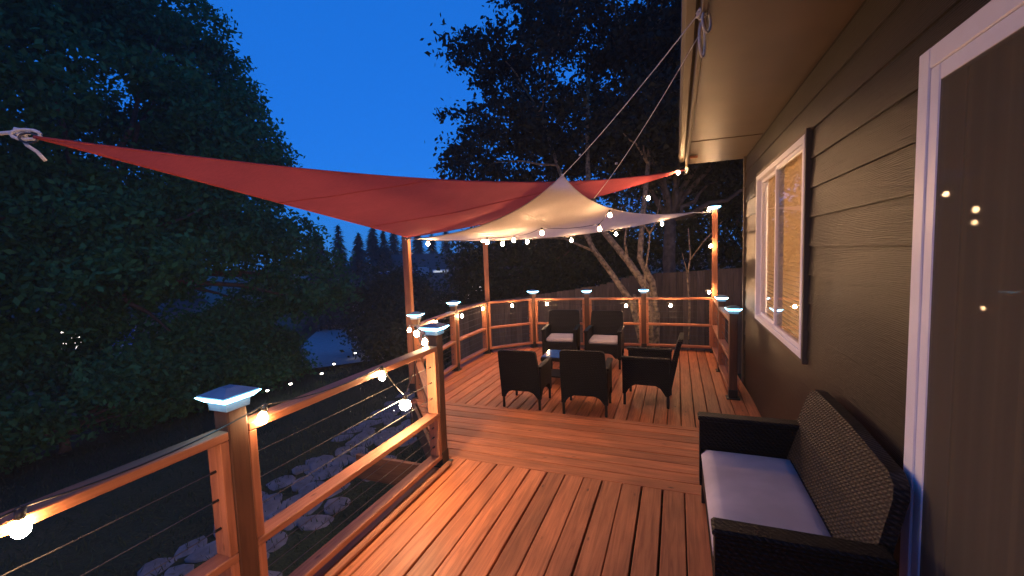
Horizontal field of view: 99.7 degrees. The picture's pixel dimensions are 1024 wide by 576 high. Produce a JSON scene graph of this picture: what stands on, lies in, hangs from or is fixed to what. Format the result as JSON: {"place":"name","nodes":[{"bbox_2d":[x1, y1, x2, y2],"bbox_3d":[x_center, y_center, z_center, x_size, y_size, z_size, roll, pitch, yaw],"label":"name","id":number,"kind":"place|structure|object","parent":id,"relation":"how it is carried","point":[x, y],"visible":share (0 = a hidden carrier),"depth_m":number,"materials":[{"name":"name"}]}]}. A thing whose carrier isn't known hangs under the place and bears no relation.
{"place":"outdoors","nodes":[
{"label":"outdoors","id":0,"kind":"place"},
{"bbox_2d":[299,321,384,367],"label":"street","id":1,"kind":"structure","parent":0,"point":[325,348],"depth_m":22.20,"materials":[{"name":"asphalt"}]},
{"bbox_2d":[0,251,741,575],"bbox_3d":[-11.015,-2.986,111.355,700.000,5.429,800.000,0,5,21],"label":"ground","id":2,"kind":"structure","parent":0,"point":[97,506],"depth_m":6.46,"materials":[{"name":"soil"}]},
{"bbox_2d":[0,289,207,354],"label":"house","id":3,"kind":"structure","parent":2,"relation":"on","point":[185,302],"depth_m":26.95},
{"bbox_2d":[137,557,176,575],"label":"flat stone","id":4,"kind":"object","parent":2,"relation":"on","point":[149,567],"visible":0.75,"depth_m":4.43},
{"bbox_2d":[0,302,316,473],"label":"bushy shrub","id":5,"kind":"object","parent":2,"relation":"on","point":[138,385],"visible":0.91,"depth_m":9.86,"materials":[{"name":"green plant"}]},
{"bbox_2d":[162,564,193,575],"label":"flat stone","id":6,"kind":"object","parent":2,"relation":"on","point":[185,569],"visible":0.83,"depth_m":4.32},
{"bbox_2d":[0,0,364,426],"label":"maple tree","id":7,"kind":"object","parent":2,"relation":"on","point":[79,229],"visible":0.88,"depth_m":11.12,"materials":[{"name":"green plant"}]},
{"bbox_2d":[174,535,206,558],"bbox_3d":[-3.509,2.850,4.717,0.278,0.056,0.376,1,9,17],"label":"flat stone","id":8,"kind":"object","parent":2,"relation":"on","point":[180,549],"visible":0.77,"depth_m":4.71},
{"bbox_2d":[184,540,217,562],"bbox_3d":[-3.206,2.808,4.624,0.303,0.056,0.467,1,2,31],"label":"flat stone","id":9,"kind":"object","parent":2,"relation":"on","point":[198,554],"visible":0.52,"depth_m":4.53,"materials":[{"name":"stone"}]},
{"bbox_2d":[151,294,322,387],"bbox_3d":[-8.827,1.932,13.774,4.552,3.626,5.135,0,5,21],"label":"bushy shrub","id":10,"kind":"object","parent":2,"relation":"on","point":[245,323],"visible":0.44,"depth_m":12.90,"materials":[{"name":"green plant"}]},
{"bbox_2d":[263,499,280,521],"bbox_3d":[-3.007,2.741,5.230,0.340,0.056,0.523,0,9,-5],"label":"flat stone","id":11,"kind":"object","parent":2,"relation":"on","point":[270,507],"visible":0.38,"depth_m":5.32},
{"bbox_2d":[262,493,282,503],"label":"flat stone","id":12,"kind":"object","parent":2,"relation":"on","point":[277,497],"visible":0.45,"depth_m":5.61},
{"bbox_2d":[268,570,281,575],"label":"flat stone","id":13,"kind":"object","parent":2,"relation":"on","point":[274,573],"visible":0.4,"depth_m":4.04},
{"bbox_2d":[266,508,284,519],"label":"flat stone","id":14,"kind":"object","parent":2,"relation":"on","point":[270,515],"visible":0.23,"depth_m":5.19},
{"bbox_2d":[266,531,287,552],"bbox_3d":[-2.544,2.722,4.611,0.309,0.081,0.419,-5,6,-36],"label":"flat stone","id":15,"kind":"object","parent":2,"relation":"on","point":[278,537],"visible":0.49,"depth_m":4.57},
{"bbox_2d":[266,475,295,490],"bbox_3d":[-3.219,2.737,6.048,0.373,0.077,0.335,2,6,42],"label":"flat stone","id":16,"kind":"object","parent":2,"relation":"on","point":[287,480],"visible":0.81,"depth_m":6.03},
{"bbox_2d":[280,493,305,508],"bbox_3d":[-2.728,2.705,5.427,0.331,0.056,0.447,1,8,19],"label":"flat stone","id":17,"kind":"object","parent":2,"relation":"on","point":[289,501],"visible":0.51,"depth_m":5.44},
{"bbox_2d":[284,516,304,530],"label":"flat stone","id":18,"kind":"object","parent":2,"relation":"on","point":[289,527],"visible":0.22,"depth_m":4.87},
{"bbox_2d":[292,465,309,474],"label":"flat stone","id":19,"kind":"object","parent":2,"relation":"on","point":[297,470],"visible":0.85,"depth_m":6.33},
{"bbox_2d":[291,476,314,491],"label":"flat stone","id":20,"kind":"object","parent":2,"relation":"on","point":[301,483],"visible":0.77,"depth_m":5.88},
{"bbox_2d":[298,481,323,493],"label":"flat stone","id":21,"kind":"object","parent":2,"relation":"on","point":[307,489],"visible":0.59,"depth_m":5.71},
{"bbox_2d":[302,501,322,515],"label":"flat stone","id":22,"kind":"object","parent":2,"relation":"on","point":[311,511],"visible":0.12,"depth_m":5.15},
{"bbox_2d":[304,468,325,476],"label":"flat stone","id":23,"kind":"object","parent":2,"relation":"on","point":[313,473],"visible":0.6,"depth_m":6.23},
{"bbox_2d":[296,515,333,530],"bbox_3d":[-2.194,2.638,4.856,0.434,0.057,0.264,1,7,8],"label":"flat stone","id":24,"kind":"object","parent":2,"relation":"on","point":[310,525],"visible":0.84,"depth_m":4.82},
{"bbox_2d":[291,234,347,332],"bbox_3d":[-15.417,-0.223,34.820,5.756,8.383,5.426,0,5,21],"label":"fir tree","id":25,"kind":"object","parent":2,"relation":"on","point":[323,322],"visible":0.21,"depth_m":33.93,"materials":[{"name":"green plant"}]},
{"bbox_2d":[310,455,333,469],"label":"flat stone","id":26,"kind":"object","parent":2,"relation":"on","point":[314,464],"visible":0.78,"depth_m":6.49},
{"bbox_2d":[315,465,341,479],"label":"flat stone","id":27,"kind":"object","parent":2,"relation":"on","point":[335,469],"visible":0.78,"depth_m":6.11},
{"bbox_2d":[324,497,349,514],"bbox_3d":[-2.090,2.595,5.164,0.341,0.057,0.348,3,1,21],"label":"flat stone","id":28,"kind":"object","parent":2,"relation":"on","point":[336,506],"visible":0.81,"depth_m":5.12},
{"bbox_2d":[326,482,349,498],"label":"flat stone","id":29,"kind":"object","parent":2,"relation":"on","point":[340,490],"visible":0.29,"depth_m":5.52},
{"bbox_2d":[327,224,352,325],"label":"fir tree","id":30,"kind":"object","parent":2,"relation":"on","point":[336,243],"visible":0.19,"depth_m":36.80,"materials":[{"name":"green plant"}]},
{"bbox_2d":[331,454,352,466],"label":"flat stone","id":31,"kind":"object","parent":2,"relation":"on","point":[341,459],"visible":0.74,"depth_m":6.42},
{"bbox_2d":[331,434,353,441],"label":"flat stone","id":32,"kind":"object","parent":2,"relation":"on","point":[342,438],"visible":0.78,"depth_m":7.63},
{"bbox_2d":[335,446,351,455],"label":"flat stone","id":33,"kind":"object","parent":2,"relation":"on","point":[338,451],"visible":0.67,"depth_m":6.89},
{"bbox_2d":[331,244,369,329],"bbox_3d":[-12.214,0.031,34.470,5.148,7.239,4.939,0,5,21],"label":"fir tree","id":34,"kind":"object","parent":2,"relation":"on","point":[358,257],"visible":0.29,"depth_m":33.96,"materials":[{"name":"green plant"}]},
{"bbox_2d":[348,457,355,463],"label":"flat stone","id":35,"kind":"object","parent":2,"relation":"on","point":[351,460],"visible":0.12,"depth_m":6.31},
{"bbox_2d":[345,440,360,446],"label":"flat stone","id":36,"kind":"object","parent":2,"relation":"on","point":[354,442],"visible":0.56,"depth_m":7.23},
{"bbox_2d":[341,426,369,433],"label":"flat stone","id":37,"kind":"object","parent":2,"relation":"on","point":[359,428],"visible":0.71,"depth_m":8.02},
{"bbox_2d":[348,232,365,271],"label":"fir tree","id":38,"kind":"object","parent":2,"relation":"on","point":[358,240],"visible":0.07,"depth_m":40.23,"materials":[{"name":"green plant"}]},
{"bbox_2d":[350,446,367,456],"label":"flat stone","id":39,"kind":"object","parent":2,"relation":"on","point":[354,451],"visible":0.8,"depth_m":6.76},
{"bbox_2d":[351,429,374,439],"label":"flat stone","id":40,"kind":"object","parent":2,"relation":"on","point":[362,435],"visible":0.81,"depth_m":7.52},
{"bbox_2d":[348,228,380,322],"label":"fir tree","id":41,"kind":"object","parent":2,"relation":"on","point":[371,248],"visible":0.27,"depth_m":38.55,"materials":[{"name":"green plant"}]},
{"bbox_2d":[357,440,373,446],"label":"flat stone","id":42,"kind":"object","parent":2,"relation":"on","point":[363,443],"visible":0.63,"depth_m":7.06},
{"bbox_2d":[358,420,375,425],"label":"flat stone","id":43,"kind":"object","parent":2,"relation":"on","point":[366,423],"visible":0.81,"depth_m":8.29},
{"bbox_2d":[368,433,379,439],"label":"flat stone","id":44,"kind":"object","parent":2,"relation":"on","point":[374,436],"visible":0.37,"depth_m":7.35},
{"bbox_2d":[370,413,386,418],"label":"flat stone","id":45,"kind":"object","parent":2,"relation":"on","point":[377,415],"visible":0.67,"depth_m":8.75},
{"bbox_2d":[370,409,388,414],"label":"flat stone","id":46,"kind":"object","parent":2,"relation":"on","point":[376,411],"visible":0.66,"depth_m":8.97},
{"bbox_2d":[373,438,390,446],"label":"flat stone","id":47,"kind":"object","parent":2,"relation":"on","point":[378,442],"visible":0.47,"depth_m":6.97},
{"bbox_2d":[375,417,390,423],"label":"flat stone","id":48,"kind":"object","parent":2,"relation":"on","point":[379,420],"visible":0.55,"depth_m":8.33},
{"bbox_2d":[375,231,394,269],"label":"fir tree","id":49,"kind":"object","parent":2,"relation":"on","point":[383,249],"visible":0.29,"depth_m":37.02,"materials":[{"name":"green plant"}]},
{"bbox_2d":[328,254,447,355],"bbox_3d":[-5.202,1.258,19.345,5.616,5.592,6.545,-4,5,-22],"label":"bushy tree","id":50,"kind":"object","parent":2,"relation":"on","point":[375,293],"visible":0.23,"depth_m":18.72,"materials":[{"name":"green plant"}]},
{"bbox_2d":[381,427,395,432],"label":"flat stone","id":51,"kind":"object","parent":2,"relation":"on","point":[386,429],"visible":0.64,"depth_m":7.69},
{"bbox_2d":[377,430,400,438],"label":"flat stone","id":52,"kind":"object","parent":2,"relation":"on","point":[387,434],"visible":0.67,"depth_m":7.27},
{"bbox_2d":[382,413,397,417],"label":"flat stone","id":53,"kind":"object","parent":2,"relation":"on","point":[390,415],"visible":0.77,"depth_m":8.60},
{"bbox_2d":[383,418,398,425],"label":"flat stone","id":54,"kind":"object","parent":2,"relation":"on","point":[386,422],"visible":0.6,"depth_m":8.12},
{"bbox_2d":[384,401,399,406],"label":"flat stone","id":55,"kind":"object","parent":2,"relation":"on","point":[389,403],"visible":0.69,"depth_m":9.44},
{"bbox_2d":[387,233,400,254],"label":"fir tree","id":56,"kind":"object","parent":2,"relation":"on","point":[395,244],"visible":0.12,"depth_m":41.97,"materials":[{"name":"green plant"}]},
{"bbox_2d":[388,407,401,412],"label":"flat stone","id":57,"kind":"object","parent":2,"relation":"on","point":[395,409],"visible":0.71,"depth_m":8.92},
{"bbox_2d":[346,267,457,326],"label":"house","id":58,"kind":"structure","parent":2,"relation":"on","point":[426,269],"depth_m":33.16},
{"bbox_2d":[396,421,410,429],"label":"flat stone","id":59,"kind":"object","parent":2,"relation":"on","point":[405,425],"visible":0.41,"depth_m":7.67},
{"bbox_2d":[338,284,469,367],"bbox_3d":[-3.103,1.910,15.327,5.502,4.167,5.521,0,5,21],"label":"bushy tree","id":60,"kind":"object","parent":2,"relation":"on","point":[389,338],"visible":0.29,"depth_m":14.69,"materials":[{"name":"green plant"}]},
{"bbox_2d":[399,437,416,446],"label":"flat stone","id":61,"kind":"object","parent":2,"relation":"on","point":[410,441],"visible":0.32,"depth_m":6.75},
{"bbox_2d":[368,246,466,277],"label":"house","id":62,"kind":"structure","parent":2,"relation":"on","point":[432,260],"depth_m":37.87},
{"bbox_2d":[411,236,425,253],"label":"fir tree","id":63,"kind":"object","parent":2,"relation":"on","point":[418,246],"visible":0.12,"depth_m":44.40,"materials":[{"name":"green plant"}]},
{"bbox_2d":[426,234,437,253],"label":"fir tree","id":64,"kind":"object","parent":2,"relation":"on","point":[431,245],"visible":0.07,"depth_m":42.84,"materials":[{"name":"green plant"}]},
{"bbox_2d":[439,231,450,252],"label":"fir tree","id":65,"kind":"object","parent":2,"relation":"on","point":[447,246],"visible":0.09,"depth_m":48.96,"materials":[{"name":"green plant"}]},
{"bbox_2d":[421,279,490,323],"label":"bushy tree","id":66,"kind":"object","parent":2,"relation":"on","point":[438,298],"visible":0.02,"depth_m":19.41,"materials":[{"name":"green plant"}]},
{"bbox_2d":[415,202,663,317],"bbox_3d":[1.099,-0.802,15.584,8.963,5.652,5.953,0,5,21],"label":"bushy tree","id":67,"kind":"object","parent":2,"relation":"on","point":[548,266],"visible":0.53,"depth_m":14.37,"materials":[{"name":"green plant"}]},
{"bbox_2d":[356,353,727,540],"bbox_3d":[-0.062,1.673,3.562,4.369,0.415,10.599,0,5,21],"label":"deck frame","id":68,"kind":"object","parent":2,"relation":"on","point":[390,465],"visible":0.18,"depth_m":3.79,"materials":[{"name":"wood"}]},
{"bbox_2d":[313,457,712,575],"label":"deck boards","id":69,"kind":"object","parent":68,"relation":"on","point":[460,517],"visible":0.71,"depth_m":2.65,"materials":[{"name":"wood"}]},
{"bbox_2d":[0,334,452,575],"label":"deck railing","id":70,"kind":"object","parent":69,"relation":"on","point":[244,532],"visible":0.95,"depth_m":1.94,"materials":[{"name":"brown wood"}]},
{"bbox_2d":[0,325,426,538],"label":"string light","id":71,"kind":"object","parent":70,"relation":"hanging from","point":[21,526],"visible":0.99,"depth_m":1.57,"materials":[{"name":"glass"}]},
{"bbox_2d":[195,384,260,412],"bbox_3d":[-1.230,0.472,1.877,0.176,0.092,0.176,0,5,21],"label":"solar post cap","id":72,"kind":"object","parent":70,"relation":"on","point":[228,398],"visible":1,"depth_m":1.83,"materials":[{"name":"plastic"}]},
{"bbox_2d":[419,322,448,335],"bbox_3d":[-0.623,0.325,3.469,0.176,0.092,0.176,0,5,21],"label":"solar post cap","id":73,"kind":"object","parent":70,"relation":"on","point":[435,328],"visible":1,"depth_m":3.42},
{"bbox_2d":[324,461,451,575],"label":"deck edge board","id":74,"kind":"object","parent":69,"relation":"on","point":[341,564],"visible":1,"depth_m":2.71,"materials":[{"name":"wood"}]},
{"bbox_2d":[697,389,910,575],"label":"wicker loveseat","id":75,"kind":"object","parent":69,"relation":"on","point":[820,486],"visible":1,"depth_m":2.00,"materials":[{"name":"wicker"}]},
{"bbox_2d":[416,399,700,497],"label":"deck step boards","id":76,"kind":"object","parent":68,"relation":"on","point":[662,457],"visible":0.47,"depth_m":3.81,"materials":[{"name":"wood"}]},
{"bbox_2d":[411,346,760,427],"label":"deck boards","id":77,"kind":"object","parent":68,"relation":"on","point":[475,380],"visible":0.23,"depth_m":5.60,"materials":[{"name":"wood"}]},
{"bbox_2d":[402,236,414,391],"bbox_3d":[-1.410,0.360,5.972,0.152,2.170,0.156,-1,5,14],"label":"sail post","id":78,"kind":"object","parent":77,"relation":"on","point":[407,271],"visible":0.62,"depth_m":5.92,"materials":[{"name":"brown wood"}]},
{"bbox_2d":[483,241,492,351],"bbox_3d":[-0.472,0.148,8.243,0.150,2.170,0.167,-2,5,-1],"label":"sail post","id":79,"kind":"object","parent":77,"relation":"on","point":[486,271],"visible":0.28,"depth_m":8.17,"materials":[{"name":"brown wood"}]},
{"bbox_2d":[498,349,551,409],"bbox_3d":[0.165,1.075,5.356,0.526,0.737,0.626,0,5,21],"label":"wicker armchair","id":80,"kind":"object","parent":77,"relation":"on","point":[520,370],"visible":1,"depth_m":5.13,"materials":[{"name":"wicker"}]},
{"bbox_2d":[541,350,560,377],"bbox_3d":[0.861,1.149,6.170,0.800,0.414,0.460,0,5,21],"label":"coffee table","id":81,"kind":"object","parent":77,"relation":"on","point":[554,355],"visible":0.28,"depth_m":6.17,"materials":[{"name":"wicker"}]},
{"bbox_2d":[541,310,580,354],"bbox_3d":[0.862,0.835,7.426,0.600,0.840,0.714,-1,5,15],"label":"wicker armchair","id":82,"kind":"object","parent":77,"relation":"on","point":[560,330],"visible":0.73,"depth_m":7.46,"materials":[{"name":"wicker"}]},
{"bbox_2d":[411,293,711,434],"bbox_3d":[0.348,0.772,6.887,5.810,1.085,3.250,-6,6,-43],"label":"deck railing","id":83,"kind":"object","parent":77,"relation":"on","point":[643,323],"visible":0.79,"depth_m":7.97,"materials":[{"name":"brown wood"}]},
{"bbox_2d":[407,312,423,318],"bbox_3d":[-1.271,0.360,5.696,0.176,0.092,0.176,-1,5,14],"label":"solar post cap","id":84,"kind":"object","parent":83,"relation":"on","point":[414,315],"visible":1,"depth_m":5.64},
{"bbox_2d":[447,300,459,305],"bbox_3d":[-0.948,0.246,6.991,0.176,0.092,0.176,-1,5,17],"label":"solar post cap","id":85,"kind":"object","parent":83,"relation":"on","point":[453,303],"visible":1,"depth_m":6.94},
{"bbox_2d":[527,289,537,294],"bbox_3d":[0.410,0.078,8.531,0.176,0.092,0.176,-4,5,-25],"label":"solar post cap","id":86,"kind":"object","parent":83,"relation":"on","point":[532,292],"visible":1,"depth_m":8.48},
{"bbox_2d":[408,206,711,331],"bbox_3d":[0.625,-0.428,7.358,5.251,1.770,2.163,-4,5,-24],"label":"string light","id":87,"kind":"object","parent":83,"relation":"hanging from","point":[670,305],"visible":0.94,"depth_m":7.58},
{"bbox_2d":[638,288,647,292],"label":"solar post cap","id":88,"kind":"object","parent":83,"relation":"on","point":[643,290],"visible":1,"depth_m":7.96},
{"bbox_2d":[559,350,612,417],"bbox_3d":[0.872,1.052,5.070,0.558,0.781,0.664,0,5,18],"label":"wicker armchair","id":89,"kind":"object","parent":77,"relation":"on","point":[586,373],"visible":1,"depth_m":4.82,"materials":[{"name":"wicker"}]},
{"bbox_2d":[583,310,624,369],"bbox_3d":[1.541,0.834,7.145,0.600,0.840,0.714,0,5,19],"label":"wicker armchair","id":90,"kind":"object","parent":77,"relation":"on","point":[603,331],"visible":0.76,"depth_m":7.18,"materials":[{"name":"wicker"}]},
{"bbox_2d":[621,332,683,408],"bbox_3d":[1.745,0.979,5.331,0.701,0.825,0.589,0,5,23],"label":"wicker armchair","id":91,"kind":"object","parent":77,"relation":"on","point":[656,367],"visible":1,"depth_m":5.11,"materials":[{"name":"wicker"}]},
{"bbox_2d":[710,210,718,352],"bbox_3d":[3.562,-0.117,7.579,0.158,2.530,0.150,0,5,21],"label":"sail post","id":92,"kind":"object","parent":77,"relation":"on","point":[714,253],"visible":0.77,"depth_m":7.50,"materials":[{"name":"brown wood"}]},
{"bbox_2d":[426,212,711,245],"bbox_3d":[1.029,-0.926,6.656,5.188,0.486,0.061,-3,5,-19],"label":"string light","id":93,"kind":"object","parent":92,"relation":"hanging from","point":[502,243],"visible":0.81,"depth_m":6.73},
{"bbox_2d":[710,205,720,210],"bbox_3d":[3.514,-1.395,7.479,0.176,0.092,0.176,0,5,21],"label":"solar post cap","id":94,"kind":"object","parent":92,"relation":"on","point":[714,207],"visible":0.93,"depth_m":7.42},
{"bbox_2d":[712,298,739,399],"bbox_3d":[3.116,0.716,6.413,0.152,1.085,2.541,0,5,20],"label":"deck railing","id":95,"kind":"object","parent":77,"relation":"on","point":[721,347],"visible":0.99,"depth_m":5.83,"materials":[{"name":"brown wood"}]},
{"bbox_2d":[715,295,727,301],"bbox_3d":[3.119,0.153,6.430,0.176,0.092,0.176,0,5,21],"label":"solar post cap","id":96,"kind":"object","parent":95,"relation":"on","point":[721,298],"visible":1,"depth_m":6.38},
{"bbox_2d":[725,305,741,313],"bbox_3d":[2.691,0.261,5.250,0.176,0.092,0.176,0,5,21],"label":"solar post cap","id":97,"kind":"object","parent":95,"relation":"on","point":[732,309],"visible":1,"depth_m":5.20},
{"bbox_2d":[447,244,650,296],"bbox_3d":[2.456,-0.653,25.918,9.800,5.100,8.000,1,5,29],"label":"tree","id":98,"kind":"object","parent":2,"relation":"on","point":[562,252],"depth_m":23.39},
{"bbox_2d":[420,0,742,347],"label":"lit tree","id":99,"kind":"object","parent":2,"relation":"on","point":[533,130],"visible":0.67,"depth_m":10.08,"materials":[{"name":"green plant"}]},
{"bbox_2d":[457,267,742,373],"bbox_3d":[4.470,0.769,9.657,11.667,2.582,1.144,-1,5,11],"label":"board fence","id":100,"kind":"object","parent":2,"relation":"on","point":[730,283],"visible":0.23,"depth_m":10.24,"materials":[{"name":"wood"}]},
{"bbox_2d":[639,198,660,287],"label":"bare sapling","id":101,"kind":"object","parent":2,"relation":"on","point":[649,232],"visible":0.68,"depth_m":8.65,"materials":[{"name":"brown plant"}]},
{"bbox_2d":[559,0,742,342],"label":"tall tree","id":102,"kind":"object","parent":2,"relation":"on","point":[674,203],"visible":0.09,"depth_m":10.69,"materials":[{"name":"green plant"}]},
{"bbox_2d":[575,87,742,281],"bbox_3d":[6.992,-3.571,13.817,11.221,10.550,6.875,0,5,21],"label":"bushy tree","id":103,"kind":"object","parent":2,"relation":"on","point":[730,248],"visible":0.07,"depth_m":13.47,"materials":[{"name":"green plant"}]},
{"bbox_2d":[682,221,722,370],"bbox_3d":[3.900,0.383,8.882,0.762,3.446,0.085,0,5,21],"label":"bare sapling","id":104,"kind":"object","parent":2,"relation":"on","point":[687,276],"visible":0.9,"depth_m":8.90,"materials":[{"name":"brown plant"}]},
{"bbox_2d":[679,0,1023,575],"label":"house","id":105,"kind":"structure","parent":2,"relation":"on","point":[877,146],"depth_m":1.81,"materials":[{"name":"paint"}]},
{"bbox_2d":[561,17,695,176],"bbox_3d":[0.719,-1.227,3.182,0.038,0.434,2.145,-3,5,-12],"label":"rope","id":106,"kind":"object","parent":105,"relation":"attached to","point":[580,155],"visible":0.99,"depth_m":2.75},
{"bbox_2d":[414,176,693,240],"bbox_3d":[1.216,-0.961,5.592,4.678,0.558,2.108,-3,5,-19],"label":"shade sail","id":107,"kind":"object","parent":106,"relation":"hanging from","point":[561,202],"visible":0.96,"depth_m":5.61,"materials":[{"name":"beige fabric"}]},
{"bbox_2d":[594,37,697,197],"bbox_3d":[0.942,-1.163,3.475,0.025,0.583,2.307,-2,5,-3],"label":"rope","id":108,"kind":"object","parent":105,"relation":"attached to","point":[652,113],"visible":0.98,"depth_m":2.96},
{"bbox_2d":[696,7,711,57],"bbox_3d":[0.968,-1.283,2.166,0.069,0.209,0.173,2,6,40],"label":"rope","id":109,"kind":"object","parent":105,"relation":"hanging from","point":[698,15],"visible":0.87,"depth_m":2.15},
{"bbox_2d":[755,127,812,364],"bbox_3d":[2.448,-0.360,3.921,0.131,1.644,2.004,0,5,21],"label":"window","id":110,"kind":"structure","parent":105,"relation":"in","point":[783,192],"depth_m":3.86,"materials":[{"name":"white plastic"}]},
{"bbox_2d":[899,0,1023,575],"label":"door","id":111,"kind":"structure","parent":105,"relation":"in","point":[963,466],"depth_m":1.32,"materials":[{"name":"white plastic"}]},
{"bbox_2d":[2,0,741,269],"label":"sky","id":112,"kind":"structure","parent":0,"point":[353,85],"materials":[{"name":"blue"}]},
{"bbox_3d":[2.446,-1.673,6.057,0.053,0.117,0.051,0,5,21],"label":"rope","id":113,"kind":"object","parent":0,"visible":0},
{"bbox_2d":[17,132,688,238],"bbox_3d":[-0.634,-1.053,4.890,6.346,0.886,2.350,-6,6,-42],"label":"shade sail","id":114,"kind":"object","parent":113,"relation":"hanging from","point":[407,207],"visible":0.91,"depth_m":3.56,"materials":[{"name":"red fabric"}]},
{"bbox_2d":[0,127,46,161],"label":"rope","id":115,"kind":"object","parent":114,"relation":"attached to","point":[15,132],"visible":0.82,"depth_m":1.99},
{"bbox_2d":[411,166,683,243],"bbox_3d":[0.550,-1.108,5.493,3.921,1.027,0.928,-2,5,-4],"label":"string light","id":116,"kind":"object","parent":113,"relation":"hanging from","point":[599,227],"visible":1,"depth_m":5.68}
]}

